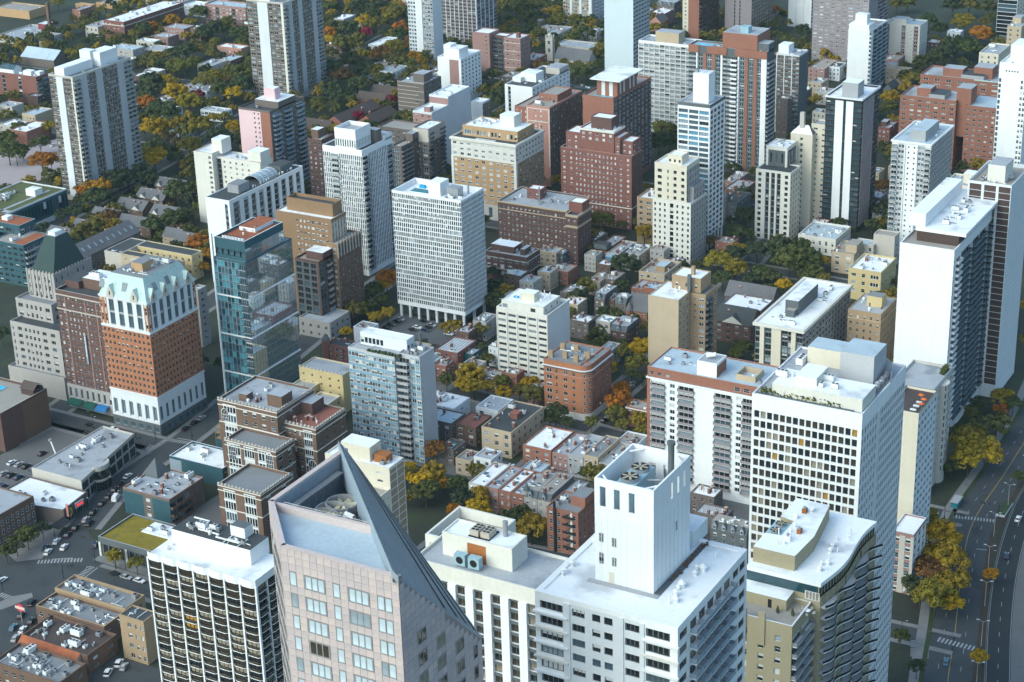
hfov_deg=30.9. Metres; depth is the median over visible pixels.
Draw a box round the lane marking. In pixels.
[938,430,1022,681]
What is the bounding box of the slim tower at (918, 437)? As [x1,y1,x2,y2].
[897,385,937,544]
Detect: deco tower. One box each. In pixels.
[8,228,92,400]
[653,150,706,265]
[754,138,800,241]
[791,111,833,226]
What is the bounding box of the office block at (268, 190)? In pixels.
[205,159,304,281]
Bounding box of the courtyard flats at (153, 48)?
[145,44,172,58]
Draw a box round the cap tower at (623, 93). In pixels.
[583,66,650,173]
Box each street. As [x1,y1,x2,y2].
[0,118,188,154]
[14,62,356,97]
[32,33,398,232]
[50,410,168,452]
[51,106,504,410]
[67,265,395,528]
[84,567,150,597]
[420,136,877,551]
[447,386,624,437]
[485,220,847,283]
[529,547,959,650]
[936,508,967,523]
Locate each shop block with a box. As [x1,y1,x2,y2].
[0,119,28,132]
[22,107,53,121]
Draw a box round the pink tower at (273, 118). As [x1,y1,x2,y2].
[238,85,310,191]
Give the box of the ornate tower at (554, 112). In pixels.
[515,85,581,186]
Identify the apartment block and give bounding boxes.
[0,213,46,286]
[195,284,211,347]
[204,0,246,26]
[471,97,490,119]
[812,108,825,121]
[978,43,1010,70]
[1006,14,1023,52]
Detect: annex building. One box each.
[75,2,95,10]
[96,0,126,8]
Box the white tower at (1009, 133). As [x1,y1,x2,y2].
[992,38,1023,163]
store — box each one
[31,426,135,498]
[169,441,227,485]
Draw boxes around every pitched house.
[306,117,334,134]
[328,99,380,124]
[356,90,391,107]
[359,105,397,126]
[369,84,396,101]
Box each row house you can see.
[321,333,355,362]
[353,320,378,340]
[435,336,475,368]
[435,356,455,380]
[436,390,469,414]
[437,406,465,441]
[439,438,465,465]
[455,411,491,446]
[455,449,478,476]
[464,347,481,361]
[468,461,509,508]
[474,447,502,473]
[475,366,502,391]
[476,395,513,416]
[481,400,543,458]
[485,465,522,512]
[499,468,535,513]
[511,471,542,510]
[521,459,550,472]
[523,425,573,466]
[523,466,559,514]
[535,25,557,40]
[537,473,573,523]
[540,244,562,266]
[546,26,572,38]
[551,479,589,501]
[552,433,587,473]
[558,248,568,263]
[568,434,603,478]
[570,311,596,339]
[572,84,595,96]
[574,32,586,40]
[584,435,619,481]
[588,27,603,41]
[589,272,609,294]
[592,231,606,247]
[594,235,625,258]
[594,281,617,317]
[595,314,616,335]
[599,443,630,466]
[602,270,625,291]
[605,240,636,270]
[608,292,621,307]
[611,314,638,342]
[615,292,631,316]
[622,243,641,270]
[625,399,646,426]
[630,244,651,271]
[631,279,662,293]
[639,257,681,282]
[641,281,662,294]
[650,7,674,23]
[657,0,681,20]
[690,484,722,513]
[694,502,732,535]
[710,514,748,557]
[723,189,750,224]
[723,293,773,313]
[724,171,748,187]
[724,179,755,200]
[808,58,838,80]
[808,76,828,96]
[815,86,833,104]
[829,62,845,80]
[831,239,863,273]
[858,238,875,253]
[926,39,939,53]
[947,28,963,37]
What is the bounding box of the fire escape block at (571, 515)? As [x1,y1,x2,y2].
[547,486,594,554]
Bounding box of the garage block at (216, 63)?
[197,59,226,73]
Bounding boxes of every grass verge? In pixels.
[918,398,1023,681]
[972,480,1023,681]
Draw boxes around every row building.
[136,37,160,46]
[164,23,194,39]
[184,1,206,16]
[885,62,910,84]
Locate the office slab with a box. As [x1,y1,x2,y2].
[774,41,807,131]
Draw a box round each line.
[947,443,1023,681]
[986,489,1023,670]
[1009,542,1023,681]
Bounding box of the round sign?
[15,604,24,624]
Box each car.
[0,470,8,476]
[5,472,15,478]
[6,459,16,465]
[8,623,17,631]
[10,634,19,641]
[12,474,23,479]
[13,461,23,467]
[16,611,25,618]
[18,626,26,633]
[21,463,31,468]
[26,599,36,606]
[26,617,35,624]
[37,450,46,456]
[41,544,50,550]
[43,548,52,554]
[52,538,60,544]
[59,543,68,550]
[63,531,71,537]
[71,524,79,530]
[81,516,89,522]
[84,422,94,427]
[84,519,93,526]
[88,509,96,515]
[91,541,98,547]
[97,500,105,506]
[103,668,112,676]
[104,494,111,499]
[109,570,121,576]
[110,486,118,492]
[111,493,120,501]
[114,658,123,667]
[115,481,124,486]
[119,662,128,670]
[120,573,132,579]
[123,473,132,478]
[133,577,145,583]
[181,426,190,430]
[190,420,199,424]
[196,415,205,420]
[408,327,417,331]
[943,657,948,665]
[1004,552,1008,559]
[1014,515,1021,521]
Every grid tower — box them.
[442,0,497,44]
[748,337,905,681]
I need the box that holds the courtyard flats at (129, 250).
[104,238,203,279]
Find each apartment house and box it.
[497,184,591,265]
[541,341,612,420]
[637,188,654,243]
[846,291,896,359]
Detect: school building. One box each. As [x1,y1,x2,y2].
[0,2,45,18]
[0,181,68,236]
[555,39,602,55]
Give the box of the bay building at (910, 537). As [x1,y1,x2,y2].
[893,513,925,594]
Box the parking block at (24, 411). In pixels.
[0,377,51,451]
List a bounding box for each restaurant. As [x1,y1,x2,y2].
[0,642,87,681]
[7,476,88,529]
[17,614,118,674]
[36,591,122,638]
[55,574,145,610]
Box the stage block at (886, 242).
[873,229,899,264]
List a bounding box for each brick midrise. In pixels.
[0,63,50,102]
[307,126,334,196]
[397,69,441,118]
[775,95,792,138]
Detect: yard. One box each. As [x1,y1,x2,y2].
[0,429,82,487]
[87,656,160,681]
[175,495,247,524]
[436,376,545,425]
[584,499,749,539]
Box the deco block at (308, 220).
[276,192,364,319]
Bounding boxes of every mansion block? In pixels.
[905,359,952,486]
[950,170,976,188]
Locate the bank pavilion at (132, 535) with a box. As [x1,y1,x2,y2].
[98,514,175,568]
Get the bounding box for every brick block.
[898,83,996,171]
[920,62,998,95]
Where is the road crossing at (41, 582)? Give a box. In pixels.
[0,530,101,653]
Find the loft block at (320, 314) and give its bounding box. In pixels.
[295,245,350,339]
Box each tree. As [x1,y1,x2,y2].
[0,129,18,141]
[0,140,22,164]
[0,326,10,345]
[0,543,16,563]
[6,145,27,165]
[6,535,26,555]
[14,524,39,549]
[18,144,30,158]
[27,151,55,176]
[29,135,51,149]
[33,520,51,539]
[35,32,54,40]
[36,222,49,231]
[41,120,54,137]
[44,152,59,167]
[44,171,61,182]
[50,0,64,11]
[53,208,70,222]
[63,48,78,60]
[66,204,85,216]
[69,223,93,238]
[72,185,86,193]
[72,193,83,204]
[80,186,112,204]
[81,177,113,204]
[81,216,104,232]
[100,209,121,220]
[104,169,133,193]
[104,547,123,568]
[119,168,138,190]
[127,556,145,575]
[128,29,140,35]
[130,163,156,184]
[132,21,152,36]
[134,81,145,91]
[136,94,155,115]
[138,72,161,81]
[139,123,148,139]
[140,116,168,136]
[140,173,159,185]
[140,213,169,240]
[141,146,167,171]
[142,80,167,98]
[144,101,164,113]
[144,137,169,163]
[148,20,158,32]
[155,57,165,68]
[155,229,164,238]
[156,101,181,117]
[160,73,173,79]
[160,131,176,142]
[160,207,189,227]
[161,81,188,99]
[161,144,178,163]
[162,13,180,23]
[162,179,191,206]
[164,57,177,73]
[167,45,181,56]
[171,136,180,144]
[172,57,197,80]
[173,41,200,56]
[173,123,193,137]
[174,91,201,111]
[176,136,202,153]
[178,207,195,222]
[179,189,197,208]
[182,17,197,24]
[185,232,209,249]
[187,116,214,137]
[188,4,207,23]
[189,56,202,73]
[190,73,213,85]
[190,89,204,104]
[194,26,212,37]
[198,261,210,276]
[200,19,222,42]
[200,69,224,78]
[201,248,210,261]
[203,126,230,139]
[209,77,235,101]
[216,17,232,39]
[216,111,233,120]
[222,85,243,103]
[225,119,239,129]
[226,63,251,79]
[226,133,240,150]
[227,25,247,36]
[231,74,254,98]
[309,95,326,112]
[319,79,343,93]
[321,0,334,11]
[323,25,336,42]
[324,34,334,43]
[325,60,343,79]
[328,89,346,101]
[329,66,356,83]
[331,34,354,52]
[337,20,359,34]
[338,51,362,70]
[338,326,352,338]
[340,79,357,92]
[344,94,357,100]
[344,299,369,323]
[345,37,364,48]
[346,75,370,93]
[347,0,370,9]
[352,59,376,76]
[352,111,364,120]
[353,48,367,56]
[354,14,369,27]
[360,26,372,41]
[363,300,379,311]
[364,16,387,33]
[364,291,374,299]
[365,0,384,9]
[365,62,383,83]
[365,281,384,294]
[366,311,384,321]
[369,45,392,59]
[372,293,388,310]
[373,72,394,84]
[373,98,380,104]
[374,269,396,293]
[376,28,389,35]
[376,279,389,292]
[381,306,395,322]
[382,11,399,27]
[382,38,404,51]
[382,52,403,65]
[385,94,397,106]
[386,3,407,20]
[390,26,406,38]
[391,20,408,37]
[392,55,416,65]
[403,35,409,47]
[404,461,417,469]
[405,471,416,482]
[407,50,422,62]
[407,486,426,507]
[409,470,432,483]
[410,479,440,507]
[419,50,432,59]
[420,459,446,479]
[423,439,447,460]
[437,372,456,391]
[437,476,448,495]
[444,475,468,488]
[446,502,460,512]
[449,487,474,506]
[453,377,466,395]
[455,361,485,379]
[462,378,483,399]
[465,493,489,504]
[466,499,493,513]
[470,485,490,500]
[474,322,490,340]
[474,342,488,351]
[479,353,494,365]
[481,380,496,396]
[484,289,505,313]
[486,266,500,278]
[487,88,504,109]
[487,278,506,291]
[493,373,511,394]
[495,385,511,397]
[499,507,518,518]
[509,0,531,11]
[509,503,531,519]
[511,384,524,400]
[516,9,538,22]
[516,511,546,544]
[518,375,542,384]
[520,384,543,403]
[521,25,533,33]
[532,26,546,41]
[532,59,543,66]
[535,0,554,17]
[541,4,562,23]
[543,414,559,425]
[544,401,568,426]
[548,12,567,25]
[553,0,562,6]
[559,415,574,429]
[562,32,577,40]
[564,288,591,300]
[568,14,586,24]
[569,62,590,83]
[569,64,587,85]
[570,306,579,315]
[572,24,595,39]
[577,465,588,476]
[583,415,597,432]
[589,47,604,58]
[591,58,604,70]
[591,210,614,231]
[594,43,604,57]
[595,305,611,315]
[603,388,634,417]
[603,403,628,421]
[608,252,640,271]
[608,307,624,316]
[611,380,631,401]
[612,338,628,343]
[614,418,630,428]
[615,341,633,356]
[623,368,637,377]
[624,352,648,368]
[627,313,638,320]
[628,337,647,362]
[629,410,646,423]
[634,223,652,244]
[634,423,646,433]
[637,371,646,386]
[650,22,661,33]
[651,120,676,133]
[651,130,672,155]
[667,132,676,151]
[702,249,733,269]
[706,235,719,248]
[711,270,732,290]
[723,257,748,279]
[725,244,745,258]
[726,223,750,238]
[727,347,743,357]
[731,243,745,259]
[732,185,753,198]
[732,339,754,359]
[734,205,754,227]
[742,271,760,282]
[743,240,768,264]
[750,264,771,283]
[760,269,782,283]
[763,235,791,266]
[769,243,807,277]
[772,5,781,17]
[774,278,792,290]
[787,259,809,277]
[791,237,811,247]
[794,23,811,35]
[797,246,822,263]
[804,263,825,277]
[820,255,830,268]
[863,218,880,235]
[869,200,888,215]
[875,179,889,190]
[879,89,899,100]
[880,99,897,114]
[888,0,905,11]
[891,628,910,648]
[896,68,913,77]
[899,0,916,13]
[900,71,919,84]
[901,573,919,596]
[905,580,919,608]
[907,658,926,678]
[909,575,958,616]
[912,55,931,70]
[913,553,953,578]
[920,12,937,30]
[921,538,971,567]
[925,50,946,64]
[925,518,963,543]
[929,507,939,521]
[930,22,948,36]
[932,43,957,65]
[933,565,971,598]
[939,34,964,60]
[940,0,963,18]
[941,591,965,618]
[943,459,961,479]
[948,425,996,467]
[948,443,985,476]
[950,13,975,29]
[954,422,966,428]
[958,39,982,59]
[960,0,979,12]
[962,421,989,435]
[968,25,993,42]
[969,647,989,664]
[970,440,1004,473]
[974,0,997,19]
[978,410,1012,436]
[981,567,998,585]
[990,387,1015,403]
[992,403,1008,413]
[1004,395,1022,415]
[1010,469,1023,487]
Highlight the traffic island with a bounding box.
[0,593,32,609]
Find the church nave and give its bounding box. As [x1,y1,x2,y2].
[554,47,596,68]
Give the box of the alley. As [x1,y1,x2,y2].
[382,444,593,488]
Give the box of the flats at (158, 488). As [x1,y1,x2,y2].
[123,458,205,524]
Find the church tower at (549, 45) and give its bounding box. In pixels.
[545,33,554,60]
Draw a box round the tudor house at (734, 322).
[717,303,760,343]
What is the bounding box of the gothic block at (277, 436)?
[217,375,346,538]
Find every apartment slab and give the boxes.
[193,134,272,222]
[378,84,470,165]
[472,27,530,71]
[505,62,569,111]
[753,277,852,365]
[886,16,927,62]
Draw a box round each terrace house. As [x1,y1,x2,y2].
[217,43,249,58]
[877,119,898,146]
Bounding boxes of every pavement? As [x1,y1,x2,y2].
[9,522,62,561]
[18,65,394,102]
[49,103,504,406]
[49,407,172,440]
[49,426,150,454]
[64,261,395,526]
[67,305,215,412]
[69,64,348,220]
[74,33,381,204]
[94,556,148,576]
[95,220,489,529]
[99,564,148,580]
[417,238,761,549]
[447,392,595,434]
[470,387,632,432]
[485,226,796,279]
[489,219,847,280]
[492,255,770,514]
[527,543,961,637]
[890,637,952,654]
[908,380,1023,681]
[930,504,969,514]
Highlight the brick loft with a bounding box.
[104,0,183,40]
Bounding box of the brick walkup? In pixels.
[119,605,157,664]
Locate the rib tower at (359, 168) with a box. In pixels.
[322,120,396,275]
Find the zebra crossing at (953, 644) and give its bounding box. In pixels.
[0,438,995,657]
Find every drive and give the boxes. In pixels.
[923,407,1023,681]
[985,490,1023,681]
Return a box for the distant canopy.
[0,0,1023,547]
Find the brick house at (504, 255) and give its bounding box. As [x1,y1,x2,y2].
[486,239,540,279]
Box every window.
[24,245,33,250]
[25,251,33,256]
[26,256,34,262]
[27,208,31,217]
[30,206,34,218]
[34,205,37,220]
[37,203,40,218]
[40,202,44,217]
[43,201,47,216]
[46,200,50,214]
[49,198,53,213]
[52,197,56,211]
[55,196,59,209]
[58,195,62,208]
[60,132,141,193]
[61,193,65,207]
[64,192,68,207]
[71,509,76,517]
[77,505,82,513]
[82,479,88,489]
[83,500,88,508]
[89,472,95,483]
[90,481,96,495]
[102,543,125,560]
[109,299,114,310]
[109,454,115,465]
[110,463,116,476]
[111,312,115,323]
[114,397,118,411]
[116,449,121,459]
[117,458,122,470]
[118,301,123,312]
[120,314,124,325]
[122,399,126,413]
[122,442,127,453]
[123,451,129,464]
[127,303,132,314]
[128,551,147,567]
[129,316,134,327]
[129,401,133,415]
[129,437,134,447]
[130,446,135,458]
[137,305,141,316]
[137,403,141,417]
[138,318,143,329]
[145,404,149,419]
[149,559,161,566]
[150,568,162,574]
[151,575,163,581]
[152,303,155,314]
[152,583,164,589]
[153,406,157,421]
[153,590,164,596]
[154,316,157,327]
[154,598,165,604]
[155,606,166,612]
[156,613,167,619]
[157,621,168,626]
[158,628,169,634]
[158,635,170,641]
[159,299,162,310]
[159,643,171,649]
[160,406,163,420]
[160,650,171,656]
[161,312,164,323]
[161,658,172,664]
[162,401,205,431]
[162,665,173,671]
[163,672,174,678]
[164,564,176,570]
[165,572,177,578]
[166,295,169,307]
[166,402,169,417]
[166,580,178,586]
[167,587,179,593]
[168,308,171,320]
[168,595,179,601]
[169,603,180,608]
[170,610,181,616]
[171,618,182,624]
[171,625,183,631]
[172,398,175,413]
[172,632,184,639]
[173,292,176,303]
[173,640,185,646]
[174,647,185,653]
[175,304,178,316]
[175,655,186,661]
[176,662,187,668]
[177,670,188,676]
[177,677,189,681]
[178,395,180,409]
[179,568,191,575]
[180,288,183,299]
[180,576,192,582]
[181,301,184,312]
[181,584,193,590]
[182,592,194,598]
[183,391,186,406]
[183,599,195,605]
[184,607,196,613]
[185,615,196,621]
[186,623,197,628]
[186,630,198,636]
[187,284,190,296]
[187,637,199,643]
[188,298,191,309]
[188,645,200,651]
[189,388,192,402]
[189,652,200,658]
[190,660,201,666]
[191,667,202,673]
[191,674,203,680]
[195,385,198,399]
[195,573,207,579]
[196,581,208,587]
[196,588,208,595]
[197,596,209,602]
[198,604,210,610]
[199,611,211,618]
[200,619,212,625]
[201,381,203,396]
[201,627,212,633]
[201,634,213,640]
[202,642,214,648]
[203,649,215,655]
[204,657,216,663]
[205,664,216,670]
[206,672,217,678]
[210,577,222,583]
[211,585,223,591]
[212,593,224,599]
[213,601,225,607]
[213,608,225,614]
[214,616,226,622]
[215,624,227,630]
[216,631,228,637]
[217,639,229,645]
[218,647,229,653]
[218,654,230,660]
[219,661,231,668]
[220,669,232,675]
[221,408,228,420]
[221,677,232,681]
[222,315,300,391]
[223,406,235,413]
[224,490,235,500]
[225,423,237,431]
[225,500,236,509]
[226,511,237,520]
[226,582,238,588]
[227,443,240,455]
[227,590,239,596]
[227,597,240,604]
[228,415,236,423]
[228,444,235,459]
[228,455,241,467]
[228,605,240,611]
[229,613,241,619]
[230,468,236,474]
[230,621,242,627]
[230,627,243,635]
[231,636,243,642]
[232,643,244,650]
[233,651,245,657]
[234,659,246,665]
[234,666,246,672]
[235,674,247,680]
[241,585,254,593]
[242,594,255,600]
[243,602,255,608]
[244,447,254,459]
[244,495,255,505]
[244,610,256,616]
[245,249,248,260]
[245,506,256,515]
[245,618,257,624]
[245,625,258,632]
[246,517,257,527]
[246,633,258,639]
[247,641,259,647]
[248,248,250,258]
[248,648,260,655]
[248,655,261,662]
[249,663,261,670]
[250,671,262,677]
[252,54,325,93]
[257,450,270,461]
[258,582,264,590]
[258,590,265,597]
[259,241,261,252]
[259,598,266,606]
[260,606,267,613]
[261,621,268,628]
[262,629,269,637]
[264,652,271,660]
[265,453,273,468]
[268,574,274,582]
[268,583,275,590]
[269,591,275,598]
[271,529,280,573]
[271,606,277,613]
[272,621,278,629]
[273,551,282,595]
[273,629,279,636]
[274,644,280,651]
[275,572,284,617]
[277,596,286,638]
[278,611,288,660]
[280,632,290,681]
[282,653,289,681]
[289,571,296,586]
[291,593,298,607]
[293,615,299,629]
[295,636,301,650]
[297,657,303,671]
[303,430,311,438]
[304,439,312,447]
[304,575,325,594]
[305,448,313,456]
[305,597,326,616]
[307,619,328,637]
[308,460,316,469]
[309,640,330,659]
[311,662,331,680]
[333,583,339,598]
[334,605,341,620]
[336,627,342,641]
[338,649,344,663]
[339,670,345,681]
[343,191,394,269]
[347,587,369,606]
[349,609,370,628]
[350,631,372,650]
[352,653,373,672]
[354,430,424,461]
[354,675,374,681]
[377,596,384,610]
[379,618,385,632]
[380,640,387,655]
[381,662,388,676]
[385,598,391,612]
[386,620,393,635]
[387,642,394,657]
[389,664,395,678]
[394,215,486,311]
[399,357,408,362]
[399,365,409,369]
[400,372,409,375]
[400,378,409,382]
[401,385,410,389]
[401,391,410,395]
[401,398,411,401]
[402,404,411,408]
[402,411,411,414]
[402,417,412,421]
[403,424,412,427]
[417,626,426,646]
[419,647,427,667]
[420,668,428,681]
[437,630,445,650]
[438,651,446,671]
[439,672,447,681]
[456,635,464,655]
[457,656,465,675]
[458,587,464,594]
[458,598,464,605]
[464,129,470,133]
[474,645,477,659]
[475,591,481,598]
[475,664,478,679]
[476,603,482,610]
[476,614,482,621]
[477,626,483,633]
[489,207,492,217]
[493,596,499,603]
[493,607,500,615]
[494,619,500,626]
[494,630,500,638]
[494,642,501,649]
[495,653,501,660]
[495,664,502,672]
[496,676,502,681]
[510,600,517,608]
[511,612,517,620]
[511,624,518,631]
[512,635,518,643]
[512,647,518,654]
[512,658,519,665]
[513,670,519,677]
[528,605,534,613]
[529,617,535,624]
[529,629,535,636]
[529,640,535,647]
[530,652,536,659]
[530,663,536,669]
[530,674,536,681]
[540,600,562,612]
[541,615,562,627]
[541,630,562,641]
[541,644,563,656]
[542,659,563,671]
[542,673,563,681]
[572,609,584,618]
[573,624,584,632]
[573,639,584,647]
[573,653,584,662]
[573,668,585,677]
[592,614,599,622]
[593,629,599,637]
[593,644,600,652]
[593,673,600,681]
[594,659,600,666]
[599,532,603,542]
[604,617,612,625]
[605,632,612,640]
[605,647,612,655]
[605,662,612,670]
[605,677,612,681]
[611,537,616,547]
[612,557,616,567]
[625,623,638,632]
[626,638,638,647]
[626,653,638,662]
[626,668,639,677]
[646,628,669,641]
[646,643,669,656]
[646,658,669,671]
[646,673,669,681]
[651,380,664,385]
[651,387,664,392]
[651,393,664,398]
[651,400,664,405]
[651,406,664,411]
[651,413,664,417]
[651,419,664,424]
[651,425,664,430]
[651,432,664,436]
[651,438,664,443]
[651,444,664,449]
[678,386,693,391]
[678,392,693,397]
[678,399,693,404]
[678,405,693,410]
[678,412,693,417]
[678,418,693,423]
[678,424,693,430]
[678,431,692,436]
[678,437,692,442]
[678,444,692,449]
[678,450,692,455]
[679,108,687,112]
[679,124,687,127]
[679,129,687,133]
[679,135,687,138]
[679,140,687,143]
[679,145,687,149]
[679,659,685,669]
[679,673,685,681]
[680,626,686,639]
[680,641,686,654]
[689,109,697,113]
[689,115,697,118]
[689,120,697,123]
[689,125,697,129]
[689,131,697,134]
[689,136,697,139]
[689,141,697,145]
[689,146,697,150]
[690,616,695,627]
[690,635,695,642]
[690,650,695,657]
[690,665,695,672]
[699,121,708,125]
[699,127,708,130]
[699,132,708,135]
[699,137,707,141]
[699,142,707,146]
[699,148,707,151]
[699,153,707,156]
[699,158,707,162]
[699,163,707,167]
[699,169,707,172]
[699,174,707,177]
[699,606,704,617]
[700,111,708,114]
[700,116,708,119]
[707,598,712,608]
[713,470,729,476]
[713,477,729,482]
[713,483,729,489]
[714,400,731,405]
[714,406,730,411]
[714,412,730,418]
[714,419,730,424]
[714,425,730,431]
[714,432,730,438]
[714,438,730,444]
[714,445,730,450]
[714,451,730,457]
[714,458,729,463]
[714,464,729,470]
[715,393,731,398]
[716,586,721,598]
[724,151,765,169]
[724,577,729,588]
[739,589,743,598]
[741,451,750,455]
[741,457,750,461]
[741,463,749,468]
[741,470,749,474]
[741,476,749,481]
[741,489,749,493]
[742,405,751,409]
[742,412,751,416]
[742,418,751,422]
[742,425,750,429]
[742,431,750,435]
[742,444,750,448]
[743,398,751,403]
[753,458,757,464]
[753,468,757,474]
[754,420,758,426]
[754,429,758,436]
[757,663,762,669]
[757,675,762,680]
[759,469,763,475]
[760,431,764,437]
[760,440,764,447]
[760,450,764,456]
[761,411,765,418]
[764,356,770,361]
[765,480,769,486]
[765,489,769,496]
[766,461,770,467]
[767,412,771,419]
[767,422,771,429]
[772,462,776,468]
[772,472,776,478]
[773,424,777,430]
[773,433,777,440]
[773,443,777,449]
[774,657,779,663]
[774,668,779,674]
[775,635,780,641]
[778,473,782,479]
[778,483,782,489]
[779,444,783,451]
[779,454,783,460]
[780,415,784,421]
[780,425,784,431]
[784,484,788,490]
[784,494,788,500]
[785,455,789,462]
[785,465,789,471]
[786,426,790,433]
[786,436,790,442]
[791,466,795,473]
[791,476,795,482]
[792,437,796,444]
[792,447,796,453]
[792,630,799,642]
[793,418,797,424]
[793,427,797,434]
[797,477,801,483]
[798,458,802,464]
[798,468,802,474]
[799,429,803,435]
[799,438,803,445]
[802,616,809,629]
[804,479,808,485]
[805,440,809,446]
[805,450,809,456]
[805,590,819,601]
[806,420,810,427]
[806,430,810,436]
[810,480,814,486]
[810,490,814,496]
[811,461,815,467]
[811,470,815,477]
[812,431,816,438]
[812,441,816,448]
[813,39,847,59]
[816,491,820,497]
[817,472,821,478]
[817,481,821,488]
[818,443,822,449]
[818,452,822,459]
[819,423,823,429]
[819,433,823,439]
[822,194,873,226]
[823,483,827,489]
[823,492,827,499]
[824,463,828,470]
[824,473,828,479]
[825,434,829,440]
[825,444,829,450]
[826,424,830,431]
[830,474,834,481]
[830,484,834,491]
[831,445,836,452]
[831,455,835,461]
[831,465,835,471]
[832,425,836,432]
[832,435,836,442]
[836,486,840,492]
[836,495,840,502]
[837,466,841,473]
[837,476,841,482]
[838,437,843,443]
[838,446,842,453]
[838,456,842,463]
[839,427,843,433]
[842,497,846,503]
[842,506,846,513]
[843,477,847,484]
[843,487,847,493]
[844,458,848,464]
[844,468,848,474]
[845,438,849,445]
[845,448,849,454]
[846,428,850,435]
[848,508,853,514]
[849,488,854,495]
[849,498,853,505]
[850,469,855,475]
[850,479,854,485]
[851,449,855,456]
[851,459,855,466]
[852,429,856,436]
[852,439,856,446]
[869,283,878,287]
[870,275,878,279]
[888,222,909,236]
[960,329,998,384]
[969,189,980,196]
[970,183,981,189]
[984,185,995,191]
[984,191,995,197]
[988,318,999,324]
[988,324,999,330]
[989,306,1000,312]
[989,312,1000,318]
[990,293,1001,300]
[990,300,1001,306]
[991,281,1002,287]
[991,287,1002,294]
[992,269,1003,275]
[992,275,1003,281]
[993,256,1004,263]
[993,263,1004,269]
[994,244,1005,250]
[994,250,1005,256]
[995,231,1006,238]
[995,238,1006,244]
[996,24,1007,27]
[996,28,1006,31]
[996,32,1006,35]
[996,219,1007,225]
[996,225,1007,231]
[997,12,1015,15]
[997,16,1012,19]
[997,20,1012,23]
[997,206,1008,212]
[997,212,1008,218]
[998,0,1016,3]
[998,4,1016,7]
[998,8,1016,11]
[998,193,1009,199]
[998,199,1009,206]
[999,187,1010,193]
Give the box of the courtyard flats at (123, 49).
[112,43,144,56]
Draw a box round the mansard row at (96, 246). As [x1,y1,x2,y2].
[76,220,140,269]
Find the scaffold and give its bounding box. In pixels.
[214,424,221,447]
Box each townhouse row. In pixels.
[46,225,84,241]
[73,218,100,237]
[92,206,126,224]
[116,196,153,216]
[119,213,163,237]
[136,187,176,204]
[149,203,194,227]
[154,176,192,198]
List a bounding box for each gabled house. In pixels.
[161,226,186,243]
[174,230,200,247]
[650,12,667,30]
[724,280,781,302]
[883,78,898,98]
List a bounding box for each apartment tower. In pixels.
[393,130,419,186]
[413,119,447,179]
[421,506,567,681]
[532,440,746,681]
[638,28,701,133]
[648,265,717,364]
[744,498,882,681]
[811,0,888,71]
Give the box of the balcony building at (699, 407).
[646,346,778,504]
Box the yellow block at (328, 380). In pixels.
[294,356,351,412]
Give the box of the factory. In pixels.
[0,2,62,43]
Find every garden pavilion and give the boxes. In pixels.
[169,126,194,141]
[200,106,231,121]
[368,36,397,48]
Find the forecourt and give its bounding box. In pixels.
[20,423,145,448]
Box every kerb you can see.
[69,266,392,524]
[97,281,394,525]
[984,486,1023,681]
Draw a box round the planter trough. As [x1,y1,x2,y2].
[996,500,1012,516]
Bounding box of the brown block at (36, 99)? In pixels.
[27,93,45,108]
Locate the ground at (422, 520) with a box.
[0,0,1023,681]
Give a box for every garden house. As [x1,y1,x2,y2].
[39,32,62,46]
[72,5,93,21]
[85,20,104,36]
[130,56,139,68]
[133,70,155,83]
[143,89,168,97]
[145,67,165,73]
[156,106,182,124]
[160,95,174,101]
[174,51,193,57]
[175,0,193,11]
[179,82,201,94]
[190,24,213,41]
[190,82,222,102]
[220,54,244,69]
[326,42,350,56]
[362,62,377,78]
[377,59,390,67]
[378,62,406,85]
[415,341,431,346]
[434,352,442,363]
[456,323,477,341]
[459,356,486,367]
[473,312,496,340]
[488,340,497,366]
[500,70,520,90]
[502,367,523,394]
[504,268,528,289]
[519,274,541,291]
[528,18,544,27]
[528,382,544,405]
[531,52,546,68]
[538,265,558,290]
[556,262,577,284]
[560,284,586,297]
[567,295,586,313]
[584,249,601,271]
[597,259,616,273]
[602,341,620,363]
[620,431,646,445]
[650,244,669,261]
[669,256,685,260]
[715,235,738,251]
[806,86,811,105]
[811,215,830,222]
[872,203,886,220]
[874,189,887,203]
[875,167,884,179]
[885,54,904,68]
[888,164,890,179]
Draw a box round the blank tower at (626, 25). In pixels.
[604,0,649,74]
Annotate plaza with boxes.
[0,139,60,184]
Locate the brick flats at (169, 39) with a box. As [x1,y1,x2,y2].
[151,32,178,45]
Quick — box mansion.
[798,221,850,255]
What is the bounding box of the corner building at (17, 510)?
[0,487,36,545]
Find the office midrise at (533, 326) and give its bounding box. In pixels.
[496,288,569,383]
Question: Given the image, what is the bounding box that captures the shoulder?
[1010,546,1023,681]
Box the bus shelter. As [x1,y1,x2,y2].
[950,495,962,508]
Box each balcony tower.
[146,516,283,681]
[688,25,775,175]
[846,12,887,85]
[887,118,954,251]
[893,177,997,431]
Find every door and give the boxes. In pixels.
[570,513,572,547]
[609,572,613,583]
[768,599,771,607]
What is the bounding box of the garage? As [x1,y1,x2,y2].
[0,101,24,117]
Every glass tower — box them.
[209,216,301,392]
[677,68,724,249]
[821,78,880,232]
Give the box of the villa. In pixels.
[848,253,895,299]
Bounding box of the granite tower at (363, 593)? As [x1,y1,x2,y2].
[268,441,482,681]
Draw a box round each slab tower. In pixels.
[48,46,142,202]
[246,0,327,97]
[392,177,486,325]
[407,0,443,68]
[563,0,603,24]
[682,0,718,38]
[725,0,772,29]
[788,0,812,27]
[995,0,1023,39]
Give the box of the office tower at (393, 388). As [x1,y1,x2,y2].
[348,326,438,462]
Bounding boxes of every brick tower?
[325,433,407,533]
[560,112,642,229]
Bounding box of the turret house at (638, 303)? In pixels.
[626,292,647,326]
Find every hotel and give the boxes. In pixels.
[55,269,112,415]
[98,255,207,435]
[437,42,481,99]
[449,111,544,219]

